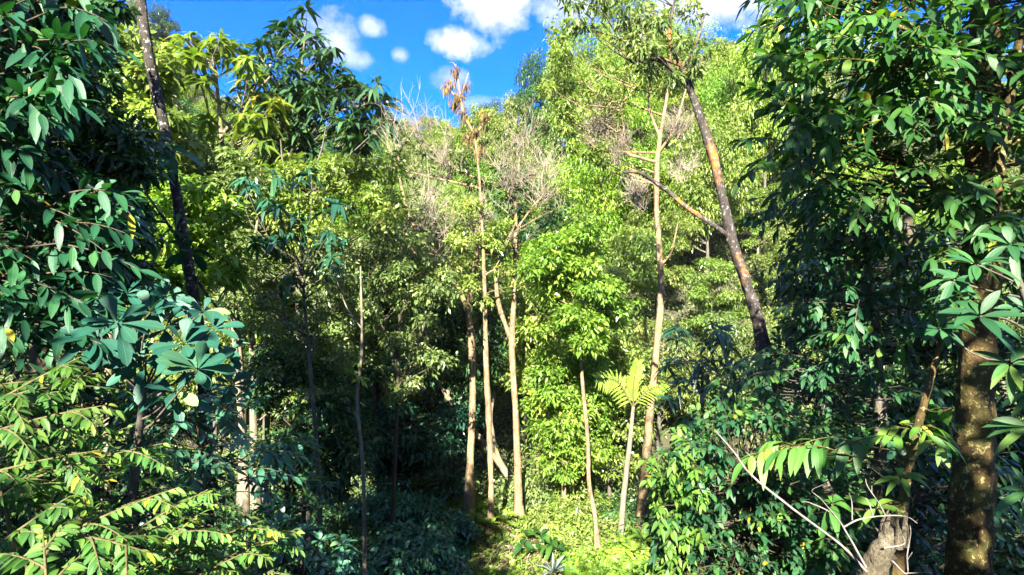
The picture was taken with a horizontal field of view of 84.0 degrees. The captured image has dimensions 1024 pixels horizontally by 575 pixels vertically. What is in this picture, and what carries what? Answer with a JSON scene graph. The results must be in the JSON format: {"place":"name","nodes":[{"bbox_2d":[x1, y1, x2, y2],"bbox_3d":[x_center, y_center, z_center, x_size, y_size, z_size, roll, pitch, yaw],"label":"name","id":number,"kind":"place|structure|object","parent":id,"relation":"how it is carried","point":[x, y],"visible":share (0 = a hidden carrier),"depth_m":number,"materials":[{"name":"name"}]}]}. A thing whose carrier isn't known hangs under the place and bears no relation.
{"place":"outdoors","nodes":[
{"label":"outdoors","id":0,"kind":"place"},
{"bbox_2d":[0,72,1023,574],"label":"ground","id":1,"kind":"structure","parent":0,"point":[670,310],"depth_m":32.38,"materials":[{"name":"plant"}]},
{"bbox_2d":[0,356,141,523],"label":"spray shrub","id":2,"kind":"object","parent":1,"relation":"on","point":[18,402],"visible":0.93,"depth_m":3.35,"materials":[{"name":"green plant"}]},
{"bbox_2d":[0,0,168,390],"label":"leaved tree","id":3,"kind":"object","parent":1,"relation":"on","point":[39,88],"visible":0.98,"depth_m":4.35,"materials":[{"name":"green plant"}]},
{"bbox_2d":[0,0,178,570],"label":"leaved tree","id":4,"kind":"object","parent":1,"relation":"on","point":[115,150],"visible":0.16,"depth_m":6.77,"materials":[{"name":"green plant"}]},
{"bbox_2d":[0,443,231,574],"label":"spray shrub","id":5,"kind":"object","parent":1,"relation":"on","point":[97,544],"visible":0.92,"depth_m":3.00,"materials":[{"name":"green plant"}]},
{"bbox_2d":[0,344,246,574],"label":"shade shrub","id":6,"kind":"object","parent":1,"relation":"on","point":[88,396],"visible":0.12,"depth_m":7.11,"materials":[{"name":"green plant"}]},
{"bbox_2d":[68,20,208,517],"bbox_3d":[-10.795,-0.030,16.182,4.367,15.436,4.256,0,0,0],"label":"bright tree","id":7,"kind":"object","parent":1,"relation":"on","point":[138,98],"visible":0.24,"depth_m":15.36,"materials":[{"name":"green plant"}]},
{"bbox_2d":[0,406,304,574],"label":"shade shrub","id":8,"kind":"object","parent":1,"relation":"on","point":[88,510],"visible":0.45,"depth_m":4.51,"materials":[{"name":"green plant"}]},
{"bbox_2d":[51,278,254,562],"bbox_3d":[-2.753,1.440,4.277,1.408,3.043,1.736,0,0,-20],"label":"whorl leaved tree","id":9,"kind":"object","parent":1,"relation":"on","point":[159,360],"visible":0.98,"depth_m":4.32,"materials":[{"name":"teal plant"}]},
{"bbox_2d":[148,0,182,44],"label":"hillside tree","id":10,"kind":"object","parent":1,"relation":"on","point":[162,16],"visible":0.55,"depth_m":104.22,"materials":[{"name":"green plant"}]},
{"bbox_2d":[129,0,217,572],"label":"speckled tree","id":11,"kind":"object","parent":1,"relation":"on","point":[185,255],"visible":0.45,"depth_m":8.93,"materials":[{"name":"brown plant"}]},
{"bbox_2d":[123,165,257,501],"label":"green sapling","id":12,"kind":"object","parent":1,"relation":"on","point":[222,272],"visible":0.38,"depth_m":11.31,"materials":[{"name":"green plant"}]},
{"bbox_2d":[124,294,273,455],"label":"hillside tree","id":13,"kind":"object","parent":1,"relation":"on","point":[191,384],"visible":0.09,"depth_m":26.67,"materials":[{"name":"green plant"}]},
{"bbox_2d":[103,28,307,514],"bbox_3d":[-11.495,-0.644,20.954,9.148,18.465,4.891,0,0,0],"label":"fan leaved tree","id":14,"kind":"object","parent":1,"relation":"on","point":[243,123],"visible":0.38,"depth_m":20.40,"materials":[{"name":"green plant"}]},
{"bbox_2d":[102,387,308,569],"bbox_3d":[-3.515,2.900,6.513,2.880,3.649,2.210,0,0,0],"label":"shade shrub","id":15,"kind":"object","parent":1,"relation":"on","point":[204,442],"visible":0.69,"depth_m":6.31,"materials":[{"name":"green plant"}]},
{"bbox_2d":[108,490,304,574],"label":"spray shrub","id":16,"kind":"object","parent":1,"relation":"on","point":[176,556],"visible":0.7,"depth_m":3.67,"materials":[{"name":"green plant"}]},
{"bbox_2d":[146,144,297,568],"bbox_3d":[-8.972,2.177,17.267,4.845,12.676,3.765,0,0,0],"label":"slender tree","id":17,"kind":"object","parent":1,"relation":"on","point":[220,169],"visible":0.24,"depth_m":16.72,"materials":[{"name":"green plant"}]},
{"bbox_2d":[214,167,357,573],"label":"fan leaved tree","id":18,"kind":"object","parent":1,"relation":"on","point":[273,241],"visible":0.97,"depth_m":13.33,"materials":[{"name":"green plant"}]},
{"bbox_2d":[219,506,358,574],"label":"shade shrub","id":19,"kind":"object","parent":1,"relation":"on","point":[280,516],"visible":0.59,"depth_m":6.07,"materials":[{"name":"green plant"}]},
{"bbox_2d":[244,428,336,569],"bbox_3d":[-3.115,3.833,8.053,1.211,3.968,2.156,0,0,-20],"label":"shade shrub","id":20,"kind":"object","parent":1,"relation":"on","point":[308,484],"visible":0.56,"depth_m":7.71,"materials":[{"name":"green plant"}]},
{"bbox_2d":[208,226,382,560],"bbox_3d":[-6.160,3.407,16.107,5.338,10.434,3.069,0,0,0],"label":"slender tree","id":21,"kind":"object","parent":1,"relation":"on","point":[295,320],"visible":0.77,"depth_m":15.73,"materials":[{"name":"green plant"}]},
{"bbox_2d":[228,235,368,516],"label":"slender tree","id":22,"kind":"object","parent":1,"relation":"on","point":[325,346],"visible":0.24,"depth_m":19.92,"materials":[{"name":"green plant"}]},
{"bbox_2d":[234,336,393,555],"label":"slender tree","id":23,"kind":"object","parent":1,"relation":"on","point":[331,409],"visible":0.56,"depth_m":16.02,"materials":[{"name":"green plant"}]},
{"bbox_2d":[223,0,408,499],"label":"fan leaved tree","id":24,"kind":"object","parent":1,"relation":"on","point":[302,98],"visible":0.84,"depth_m":21.53,"materials":[{"name":"green plant"}]},
{"bbox_2d":[247,126,415,513],"bbox_3d":[-5.777,1.738,18.210,5.711,13.715,3.980,0,0,0],"label":"slender tree","id":25,"kind":"object","parent":1,"relation":"on","point":[386,216],"visible":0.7,"depth_m":17.51,"materials":[{"name":"green plant"}]},
{"bbox_2d":[336,266,367,574],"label":"thin sapling","id":26,"kind":"object","parent":1,"relation":"on","point":[359,365],"visible":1,"depth_m":12.97,"materials":[{"name":"brown plant"}]},
{"bbox_2d":[329,552,389,574],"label":"shaded shrub","id":27,"kind":"object","parent":1,"relation":"on","point":[356,563],"visible":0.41,"depth_m":15.40,"materials":[{"name":"teal plant"}]},
{"bbox_2d":[325,173,419,254],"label":"hillside tree","id":28,"kind":"object","parent":1,"relation":"on","point":[338,219],"visible":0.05,"depth_m":45.82,"materials":[{"name":"green plant"}]},
{"bbox_2d":[315,223,449,494],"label":"slender tree","id":29,"kind":"object","parent":1,"relation":"on","point":[370,255],"visible":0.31,"depth_m":23.04,"materials":[{"name":"green plant"}]},
{"bbox_2d":[340,482,454,535],"bbox_3d":[-4.305,8.340,21.138,4.201,2.087,3.781,0,0,39],"label":"shaded shrub","id":30,"kind":"object","parent":1,"relation":"on","point":[379,505],"visible":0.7,"depth_m":20.67,"materials":[{"name":"teal plant"}]},
{"bbox_2d":[330,295,477,432],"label":"hillside tree","id":31,"kind":"object","parent":1,"relation":"on","point":[387,370],"visible":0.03,"depth_m":29.92,"materials":[{"name":"green plant"}]},
{"bbox_2d":[323,344,485,502],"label":"slender tree","id":32,"kind":"object","parent":1,"relation":"on","point":[414,452],"visible":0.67,"depth_m":23.11,"materials":[{"name":"green plant"}]},
{"bbox_2d":[347,227,467,525],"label":"slender tree","id":33,"kind":"object","parent":1,"relation":"on","point":[404,272],"visible":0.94,"depth_m":17.98,"materials":[{"name":"green plant"}]},
{"bbox_2d":[383,143,438,196],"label":"hillside tree","id":34,"kind":"object","parent":1,"relation":"on","point":[414,163],"visible":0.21,"depth_m":59.19,"materials":[{"name":"green plant"}]},
{"bbox_2d":[367,512,474,574],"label":"shaded shrub","id":35,"kind":"object","parent":1,"relation":"on","point":[406,549],"visible":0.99,"depth_m":16.07,"materials":[{"name":"teal plant"}]},
{"bbox_2d":[363,76,495,513],"bbox_3d":[-2.982,0.722,20.863,5.200,16.183,5.525,0,0,0],"label":"forked tree","id":36,"kind":"object","parent":1,"relation":"on","point":[469,496],"visible":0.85,"depth_m":21.55,"materials":[{"name":"green plant"}]},
{"bbox_2d":[419,122,466,174],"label":"hillside tree","id":37,"kind":"object","parent":1,"relation":"on","point":[447,131],"visible":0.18,"depth_m":64.09,"materials":[{"name":"green plant"}]},
{"bbox_2d":[401,171,496,242],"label":"hillside tree","id":38,"kind":"object","parent":1,"relation":"on","point":[488,182],"visible":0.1,"depth_m":47.63,"materials":[{"name":"green plant"}]},
{"bbox_2d":[381,192,518,472],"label":"young tree","id":39,"kind":"object","parent":1,"relation":"on","point":[470,252],"visible":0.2,"depth_m":27.37,"materials":[{"name":"green plant"}]},
{"bbox_2d":[392,151,509,226],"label":"hillside tree","id":40,"kind":"object","parent":1,"relation":"on","point":[459,177],"visible":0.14,"depth_m":50.43,"materials":[{"name":"green plant"}]},
{"bbox_2d":[424,509,481,558],"bbox_3d":[-2.081,8.379,19.088,2.270,1.694,2.052,0,0,28],"label":"shaded shrub","id":41,"kind":"object","parent":1,"relation":"on","point":[463,529],"visible":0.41,"depth_m":18.90,"materials":[{"name":"teal plant"}]},
{"bbox_2d":[409,349,512,483],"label":"leaning tree","id":42,"kind":"object","parent":1,"relation":"on","point":[500,463],"visible":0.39,"depth_m":23.92,"materials":[{"name":"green plant"}]},
{"bbox_2d":[404,257,519,490],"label":"young tree","id":43,"kind":"object","parent":1,"relation":"on","point":[457,385],"visible":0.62,"depth_m":25.31,"materials":[{"name":"green plant"}]},
{"bbox_2d":[457,102,501,151],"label":"hillside tree","id":44,"kind":"object","parent":1,"relation":"on","point":[476,120],"visible":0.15,"depth_m":60.42,"materials":[{"name":"green plant"}]},
{"bbox_2d":[439,62,533,534],"bbox_3d":[-0.880,0.370,19.684,3.356,16.598,1.977,0,0,0],"label":"dead snag","id":45,"kind":"object","parent":1,"relation":"on","point":[458,100],"visible":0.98,"depth_m":19.91,"materials":[{"name":"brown plant"}]},
{"bbox_2d":[452,124,521,191],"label":"hillside tree","id":46,"kind":"object","parent":1,"relation":"on","point":[479,142],"visible":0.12,"depth_m":58.32,"materials":[{"name":"green plant"}]},
{"bbox_2d":[466,501,516,532],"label":"broadleaf plant","id":47,"kind":"object","parent":1,"relation":"on","point":[503,515],"visible":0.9,"depth_m":20.07,"materials":[{"name":"green plant"}]},
{"bbox_2d":[445,180,565,293],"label":"hillside tree","id":48,"kind":"object","parent":1,"relation":"on","point":[491,205],"visible":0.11,"depth_m":43.16,"materials":[{"name":"green plant"}]},
{"bbox_2d":[477,290,534,446],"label":"hillside tree","id":49,"kind":"object","parent":1,"relation":"on","point":[503,399],"visible":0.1,"depth_m":30.39,"materials":[{"name":"green plant"}]},
{"bbox_2d":[0,98,1023,514],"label":"undergrowth","id":50,"kind":"object","parent":1,"relation":"on","point":[478,476],"visible":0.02,"depth_m":30.25,"materials":[{"name":"green plant"}]},
{"bbox_2d":[0,442,1023,574],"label":"bank undergrowth","id":51,"kind":"object","parent":1,"relation":"on","point":[330,521],"visible":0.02,"depth_m":19.84,"materials":[{"name":"green plant"}]},
{"bbox_2d":[484,89,558,183],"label":"hillside tree","id":52,"kind":"object","parent":1,"relation":"on","point":[508,116],"visible":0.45,"depth_m":56.78,"materials":[{"name":"green plant"}]},
{"bbox_2d":[475,99,577,519],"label":"bare topped tree","id":53,"kind":"object","parent":1,"relation":"on","point":[519,183],"visible":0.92,"depth_m":21.37,"materials":[{"name":"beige plant"}]},
{"bbox_2d":[494,462,558,515],"bbox_3d":[0.577,8.192,22.907,2.952,2.234,2.521,0,0,-32],"label":"sunlit shrub","id":54,"kind":"object","parent":1,"relation":"on","point":[536,492],"visible":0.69,"depth_m":22.48,"materials":[{"name":"green plant"}]},
{"bbox_2d":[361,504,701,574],"bbox_3d":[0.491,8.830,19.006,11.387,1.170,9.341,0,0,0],"label":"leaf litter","id":55,"kind":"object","parent":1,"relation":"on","point":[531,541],"visible":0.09,"depth_m":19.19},
{"bbox_2d":[506,44,559,164],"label":"hillside tree","id":56,"kind":"object","parent":1,"relation":"on","point":[531,83],"visible":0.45,"depth_m":58.65,"materials":[{"name":"green plant"}]},
{"bbox_2d":[513,528,568,560],"bbox_3d":[1.038,8.273,18.334,1.790,0.999,1.913,0,0,17],"label":"taro plant","id":57,"kind":"object","parent":1,"relation":"on","point":[548,548],"visible":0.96,"depth_m":17.97,"materials":[{"name":"green plant"}]},
{"bbox_2d":[495,279,588,473],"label":"young tree","id":58,"kind":"object","parent":1,"relation":"on","point":[521,350],"visible":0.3,"depth_m":23.73,"materials":[{"name":"green plant"}]},
{"bbox_2d":[323,486,765,574],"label":"ground cover","id":59,"kind":"object","parent":1,"relation":"on","point":[522,569],"visible":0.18,"depth_m":19.13,"materials":[{"name":"green plant"}]},
{"bbox_2d":[519,171,573,252],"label":"hillside tree","id":60,"kind":"object","parent":1,"relation":"on","point":[541,209],"visible":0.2,"depth_m":44.40,"materials":[{"name":"green plant"}]},
{"bbox_2d":[462,516,633,574],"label":"dry grass","id":61,"kind":"structure","parent":1,"relation":"on","point":[520,550],"depth_m":18.40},
{"bbox_2d":[538,41,579,222],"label":"hillside tree","id":62,"kind":"object","parent":1,"relation":"on","point":[552,128],"visible":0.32,"depth_m":54.36,"materials":[{"name":"green plant"}]},
{"bbox_2d":[515,495,608,543],"bbox_3d":[1.728,8.295,20.024,2.857,1.551,2.441,0,0,-38],"label":"sunlit shrub","id":63,"kind":"object","parent":1,"relation":"on","point":[559,524],"visible":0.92,"depth_m":19.66,"materials":[{"name":"green plant"}]},
{"bbox_2d":[517,333,629,512],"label":"young tree","id":64,"kind":"object","parent":1,"relation":"on","point":[556,375],"visible":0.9,"depth_m":20.52,"materials":[{"name":"green plant"}]},
{"bbox_2d":[512,215,638,550],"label":"wavy tree","id":65,"kind":"object","parent":1,"relation":"on","point":[559,271],"visible":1,"depth_m":17.98,"materials":[{"name":"green plant"}]},
{"bbox_2d":[544,471,618,518],"bbox_3d":[2.675,8.209,22.438,2.704,2.288,2.710,0,0,34],"label":"sunlit shrub","id":66,"kind":"object","parent":1,"relation":"on","point":[576,490],"visible":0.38,"depth_m":22.14,"materials":[{"name":"green plant"}]},
{"bbox_2d":[549,21,623,140],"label":"hillside tree","id":67,"kind":"object","parent":1,"relation":"on","point":[584,73],"visible":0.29,"depth_m":61.31,"materials":[{"name":"green plant"}]},
{"bbox_2d":[559,545,641,574],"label":"sunlit shrub","id":68,"kind":"object","parent":1,"relation":"on","point":[583,562],"visible":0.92,"depth_m":16.95,"materials":[{"name":"green plant"}]},
{"bbox_2d":[540,205,672,327],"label":"hillside tree","id":69,"kind":"object","parent":1,"relation":"on","point":[640,277],"visible":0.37,"depth_m":32.40,"materials":[{"name":"green plant"}]},
{"bbox_2d":[541,73,675,264],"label":"hillside tree","id":70,"kind":"object","parent":1,"relation":"on","point":[590,180],"visible":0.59,"depth_m":38.38,"materials":[{"name":"green plant"}]},
{"bbox_2d":[573,173,653,264],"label":"hillside tree","id":71,"kind":"object","parent":1,"relation":"on","point":[649,200],"visible":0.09,"depth_m":41.78,"materials":[{"name":"green plant"}]},
{"bbox_2d":[589,18,656,101],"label":"hillside tree","id":72,"kind":"object","parent":1,"relation":"on","point":[624,64],"visible":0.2,"depth_m":65.34,"materials":[{"name":"green plant"}]},
{"bbox_2d":[533,0,713,529],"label":"tall tree","id":73,"kind":"object","parent":1,"relation":"on","point":[608,101],"visible":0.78,"depth_m":20.45,"materials":[{"name":"green plant"}]},
{"bbox_2d":[582,319,667,504],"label":"young tree","id":74,"kind":"object","parent":1,"relation":"on","point":[623,354],"visible":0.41,"depth_m":22.47,"materials":[{"name":"green plant"}]},
{"bbox_2d":[590,358,671,535],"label":"thin palm","id":75,"kind":"object","parent":1,"relation":"on","point":[633,381],"visible":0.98,"depth_m":19.95,"materials":[{"name":"green plant"}]},
{"bbox_2d":[602,537,660,574],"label":"sunlit shrub","id":76,"kind":"object","parent":1,"relation":"on","point":[620,549],"visible":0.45,"depth_m":17.28,"materials":[{"name":"green plant"}]},
{"bbox_2d":[607,527,657,555],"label":"umbrella leaf plant","id":77,"kind":"object","parent":1,"relation":"on","point":[638,534],"visible":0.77,"depth_m":17.90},
{"bbox_2d":[602,93,672,153],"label":"hillside tree","id":78,"kind":"object","parent":1,"relation":"on","point":[648,135],"visible":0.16,"depth_m":60.49,"materials":[{"name":"green plant"}]},
{"bbox_2d":[620,208,705,311],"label":"hillside tree","id":79,"kind":"object","parent":1,"relation":"on","point":[668,224],"visible":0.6,"depth_m":37.29,"materials":[{"name":"green plant"}]},
{"bbox_2d":[611,142,714,233],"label":"hillside tree","id":80,"kind":"object","parent":1,"relation":"on","point":[650,190],"visible":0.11,"depth_m":41.73,"materials":[{"name":"green plant"}]},
{"bbox_2d":[597,314,733,465],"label":"hillside tree","id":81,"kind":"object","parent":1,"relation":"on","point":[643,334],"visible":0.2,"depth_m":28.53,"materials":[{"name":"green plant"}]},
{"bbox_2d":[643,65,699,140],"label":"hillside tree","id":82,"kind":"object","parent":1,"relation":"on","point":[678,100],"visible":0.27,"depth_m":61.80,"materials":[{"name":"green plant"}]},
{"bbox_2d":[557,0,786,574],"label":"leaning patchy tree","id":83,"kind":"object","parent":1,"relation":"on","point":[686,79],"visible":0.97,"depth_m":12.90,"materials":[{"name":"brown plant"}]},
{"bbox_2d":[637,424,717,574],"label":"glossy bush","id":84,"kind":"object","parent":1,"relation":"on","point":[665,530],"visible":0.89,"depth_m":5.89,"materials":[{"name":"green plant"}]},
{"bbox_2d":[654,13,726,139],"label":"hillside tree","id":85,"kind":"object","parent":1,"relation":"on","point":[695,30],"visible":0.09,"depth_m":66.13,"materials":[{"name":"green plant"}]},
{"bbox_2d":[647,321,750,572],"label":"understorey tree","id":86,"kind":"object","parent":1,"relation":"on","point":[723,337],"visible":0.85,"depth_m":10.64,"materials":[{"name":"green plant"}]},
{"bbox_2d":[653,96,768,294],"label":"hillside tree","id":87,"kind":"object","parent":1,"relation":"on","point":[697,189],"visible":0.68,"depth_m":38.84,"materials":[{"name":"green plant"}]},
{"bbox_2d":[690,35,744,140],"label":"hillside tree","id":88,"kind":"object","parent":1,"relation":"on","point":[730,48],"visible":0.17,"depth_m":54.46,"materials":[{"name":"green plant"}]},
{"bbox_2d":[678,255,760,353],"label":"hillside tree","id":89,"kind":"object","parent":1,"relation":"on","point":[721,272],"visible":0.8,"depth_m":33.31,"materials":[{"name":"green plant"}]},
{"bbox_2d":[661,308,785,441],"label":"hillside tree","id":90,"kind":"object","parent":1,"relation":"on","point":[745,344],"visible":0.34,"depth_m":28.91,"materials":[{"name":"green plant"}]},
{"bbox_2d":[696,36,794,206],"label":"hillside tree","id":91,"kind":"object","parent":1,"relation":"on","point":[715,97],"visible":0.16,"depth_m":49.12,"materials":[{"name":"green plant"}]},
{"bbox_2d":[632,390,881,574],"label":"glossy bush","id":92,"kind":"object","parent":1,"relation":"on","point":[796,545],"visible":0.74,"depth_m":6.31,"materials":[{"name":"green plant"}]},
{"bbox_2d":[720,4,804,254],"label":"hillside tree","id":93,"kind":"object","parent":1,"relation":"on","point":[760,126],"visible":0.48,"depth_m":45.10,"materials":[{"name":"green plant"}]},
{"bbox_2d":[732,180,795,274],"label":"hillside tree","id":94,"kind":"object","parent":1,"relation":"on","point":[756,206],"visible":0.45,"depth_m":43.11,"materials":[{"name":"green plant"}]},
{"bbox_2d":[750,218,802,322],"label":"hillside tree","id":95,"kind":"object","parent":1,"relation":"on","point":[773,249],"visible":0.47,"depth_m":38.09,"materials":[{"name":"green plant"}]},
{"bbox_2d":[733,301,849,416],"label":"hillside tree","id":96,"kind":"object","parent":1,"relation":"on","point":[767,314],"visible":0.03,"depth_m":30.34,"materials":[{"name":"green plant"}]},
{"bbox_2d":[785,6,846,272],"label":"hillside tree","id":97,"kind":"object","parent":1,"relation":"on","point":[817,90],"visible":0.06,"depth_m":42.42,"materials":[{"name":"green plant"}]},
{"bbox_2d":[715,430,931,574],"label":"broken stump","id":98,"kind":"object","parent":1,"relation":"on","point":[879,557],"visible":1,"depth_m":4.33,"materials":[{"name":"wood"}]},
{"bbox_2d":[705,343,954,574],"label":"layered tree","id":99,"kind":"object","parent":1,"relation":"on","point":[816,378],"visible":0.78,"depth_m":8.02,"materials":[{"name":"green plant"}]},
{"bbox_2d":[734,175,959,567],"bbox_3d":[4.857,1.794,7.879,3.871,7.023,2.472,0,0,0],"label":"teal leaved tree","id":100,"kind":"object","parent":1,"relation":"on","point":[867,245],"visible":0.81,"depth_m":7.54,"materials":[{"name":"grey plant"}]},
{"bbox_2d":[731,318,966,574],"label":"yellow stem sapling","id":101,"kind":"object","parent":1,"relation":"on","point":[797,456],"visible":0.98,"depth_m":5.18,"materials":[{"name":"green plant"}]},
{"bbox_2d":[726,0,1023,574],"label":"mossy trunk tree","id":102,"kind":"object","parent":1,"relation":"on","point":[982,106],"visible":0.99,"depth_m":5.89,"materials":[{"name":"green plant"}]},
{"bbox_2d":[741,6,1023,574],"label":"dark bank tree","id":103,"kind":"object","parent":1,"relation":"on","point":[918,353],"visible":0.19,"depth_m":11.10,"materials":[{"name":"green plant"}]},
{"bbox_2d":[853,159,963,245],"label":"hillside tree","id":104,"kind":"object","parent":1,"relation":"on","point":[887,190],"visible":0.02,"depth_m":42.77,"materials":[{"name":"green plant"}]},
{"bbox_2d":[822,425,1023,574],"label":"glossy bush","id":105,"kind":"object","parent":1,"relation":"on","point":[919,541],"visible":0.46,"depth_m":7.53,"materials":[{"name":"green plant"}]},
{"bbox_2d":[909,226,1023,523],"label":"leaves","id":106,"kind":"object","parent":1,"relation":"on","point":[1014,380],"visible":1,"depth_m":4.53,"materials":[{"name":"green plant"}]},
{"bbox_2d":[103,0,1023,157],"label":"sky","id":107,"kind":"structure","parent":0,"point":[391,40],"materials":[{"name":"blue"}]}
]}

